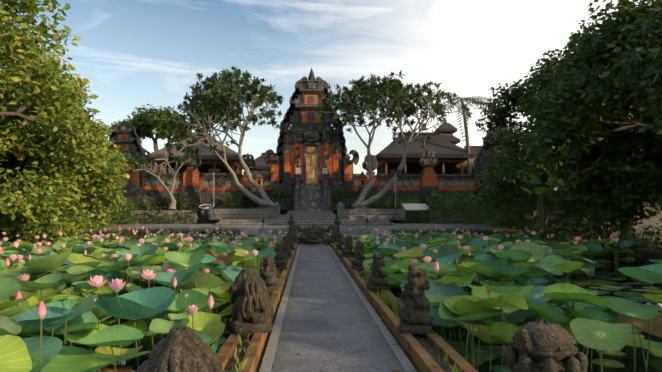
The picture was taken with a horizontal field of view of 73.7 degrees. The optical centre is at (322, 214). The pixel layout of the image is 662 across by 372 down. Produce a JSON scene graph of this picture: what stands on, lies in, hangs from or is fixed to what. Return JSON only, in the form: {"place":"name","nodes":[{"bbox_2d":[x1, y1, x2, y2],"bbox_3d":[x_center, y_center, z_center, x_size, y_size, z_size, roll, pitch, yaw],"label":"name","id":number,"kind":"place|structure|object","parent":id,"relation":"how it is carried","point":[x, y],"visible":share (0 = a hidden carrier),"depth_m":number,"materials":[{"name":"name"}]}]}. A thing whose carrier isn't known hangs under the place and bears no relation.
{"place":"outdoors","nodes":[
{"label":"outdoors","id":0,"kind":"place"},
{"bbox_2d":[80,230,521,237],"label":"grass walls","id":1,"kind":"structure","parent":0,"point":[139,233],"depth_m":25.46,"materials":[{"name":"green plant"}]},
{"bbox_2d":[0,0,654,174],"label":"sky","id":2,"kind":"structure","parent":0,"point":[132,54],"materials":[{"name":"blue"}]},
{"bbox_2d":[1,67,661,210],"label":"temple","id":3,"kind":"structure","parent":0,"point":[311,197],"depth_m":38.35,"materials":[{"name":"grey stone"}]},
{"bbox_2d":[118,148,316,186],"bbox_3d":[-0.752,-4.097,38.438,33.520,3.598,0.191,0,0,-2],"label":"door","id":4,"kind":"structure","parent":3,"relation":"attached to","point":[311,168],"depth_m":38.47,"materials":[{"name":"gold metal"}]},
{"bbox_2d":[145,182,472,184],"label":"wall panels","id":5,"kind":"object","parent":3,"relation":"attached to","point":[356,183],"visible":0.33,"depth_m":38.54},
{"bbox_2d":[145,123,474,169],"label":"roof","id":6,"kind":"structure","parent":3,"relation":"on","point":[443,146],"depth_m":45.91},
{"bbox_2d":[296,168,327,173],"bbox_3d":[-0.869,-3.656,37.360,2.740,0.500,0.500,0,0,-2],"label":"temple cloth","id":7,"kind":"object","parent":3,"relation":"attached to","point":[324,171],"visible":0.93,"depth_m":37.15,"materials":[{"name":"white fabric"}]},
{"bbox_2d":[148,146,480,172],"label":"roof tile","id":8,"kind":"object","parent":3,"relation":"on","point":[473,149],"visible":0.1,"depth_m":49.65,"materials":[{"name":"tile"}]},
{"bbox_2d":[12,224,661,239],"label":"wall","id":9,"kind":"structure","parent":0,"point":[380,230],"depth_m":29.12,"materials":[{"name":"stone"}]},
{"bbox_2d":[206,169,403,225],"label":"light heads","id":10,"kind":"object","parent":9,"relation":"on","point":[392,171],"visible":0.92,"depth_m":30.26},
{"bbox_2d":[259,227,370,233],"bbox_3d":[-0.439,1.054,26.868,6.400,0.470,3.300,0,0,-2],"label":"pool rim","id":11,"kind":"object","parent":9,"relation":"on","point":[344,230],"visible":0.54,"depth_m":25.29,"materials":[{"name":"stone"}]},
{"bbox_2d":[23,236,661,250],"bbox_3d":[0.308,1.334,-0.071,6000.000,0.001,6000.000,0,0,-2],"label":"ground","id":12,"kind":"structure","parent":0,"point":[644,247],"depth_m":18.27,"materials":[{"name":"green plant"}]},
{"bbox_2d":[0,0,661,245],"bbox_3d":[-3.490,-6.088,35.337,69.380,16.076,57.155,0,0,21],"label":"trees","id":13,"kind":"object","parent":12,"relation":"on","point":[23,107],"visible":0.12,"depth_m":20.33,"materials":[{"name":"green plant"}]},
{"bbox_2d":[419,92,491,140],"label":"palm","id":14,"kind":"object","parent":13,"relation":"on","point":[466,100],"visible":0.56,"depth_m":44.98,"materials":[{"name":"green plant"}]},
{"bbox_2d":[11,202,661,225],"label":"stage","id":15,"kind":"object","parent":12,"relation":"on","point":[273,216],"visible":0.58,"depth_m":32.78,"materials":[{"name":"stone"}]},
{"bbox_2d":[194,203,402,209],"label":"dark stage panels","id":16,"kind":"object","parent":15,"relation":"attached to","point":[210,206],"visible":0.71,"depth_m":33.78,"materials":[{"name":"grey stone"}]},
{"bbox_2d":[133,70,465,209],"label":"trees","id":17,"kind":"object","parent":15,"relation":"on","point":[265,200],"visible":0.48,"depth_m":34.90,"materials":[{"name":"green plant"}]},
{"bbox_2d":[394,173,395,206],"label":"light poles","id":18,"kind":"object","parent":15,"relation":"on","point":[395,188],"visible":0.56,"depth_m":30.29,"materials":[{"name":"grey metal"}]},
{"bbox_2d":[402,204,430,209],"bbox_3d":[7.197,-0.568,33.812,1.900,0.536,1.500,0,0,-2],"label":"sign board","id":19,"kind":"object","parent":15,"relation":"on","point":[414,206],"visible":0.79,"depth_m":33.81,"materials":[{"name":"white"}]},
{"bbox_2d":[595,247,661,266],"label":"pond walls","id":20,"kind":"structure","parent":12,"relation":"on","point":[647,255],"depth_m":16.30,"materials":[{"name":"stone"}]},
{"bbox_2d":[294,241,337,246],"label":"path steps","id":21,"kind":"structure","parent":20,"relation":"on","point":[315,244],"depth_m":22.52,"materials":[{"name":"stone"}]},
{"bbox_2d":[0,197,661,371],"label":"grass","id":22,"kind":"structure","parent":20,"relation":"on","point":[388,301],"depth_m":19.41,"materials":[{"name":"plant"}]},
{"bbox_2d":[271,246,404,371],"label":"walkway","id":23,"kind":"structure","parent":20,"relation":"on","point":[307,333],"depth_m":6.29,"materials":[{"name":"grey concrete"}]},
{"bbox_2d":[272,248,399,370],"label":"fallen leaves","id":24,"kind":"object","parent":23,"relation":"on","point":[397,369],"visible":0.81,"depth_m":5.68,"materials":[{"name":"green plant"}]},
{"bbox_2d":[259,246,416,371],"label":"path border","id":25,"kind":"object","parent":20,"relation":"on","point":[395,347],"visible":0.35,"depth_m":6.19,"materials":[{"name":"grey concrete"}]},
{"bbox_2d":[223,244,455,371],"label":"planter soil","id":26,"kind":"structure","parent":20,"relation":"on","point":[427,346],"depth_m":5.05,"materials":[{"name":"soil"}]},
{"bbox_2d":[216,243,477,371],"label":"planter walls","id":27,"kind":"structure","parent":26,"relation":"on","point":[420,358],"depth_m":5.21,"materials":[{"name":"brick"}]},
{"bbox_2d":[137,212,587,371],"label":"stone statues","id":28,"kind":"object","parent":26,"relation":"on","point":[543,346],"visible":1,"depth_m":5.38,"materials":[{"name":"stone"}]},
{"bbox_2d":[25,263,661,371],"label":"water","id":29,"kind":"structure","parent":0,"point":[653,365],"depth_m":6.95,"materials":[{"name":"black liquid"}]},
{"bbox_2d":[1,228,651,371],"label":"lotus stems","id":30,"kind":"object","parent":29,"relation":"in","point":[469,328],"visible":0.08,"depth_m":6.07,"materials":[{"name":"green plant"}]},
{"bbox_2d":[0,225,661,371],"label":"lotus","id":31,"kind":"object","parent":29,"relation":"on","point":[453,301],"depth_m":6.67,"materials":[{"name":"green plant"}]},
{"bbox_2d":[199,210,656,223],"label":"forecourt","id":32,"kind":"structure","parent":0,"point":[285,212],"depth_m":36.13,"materials":[{"name":"grey stone"}]}
]}

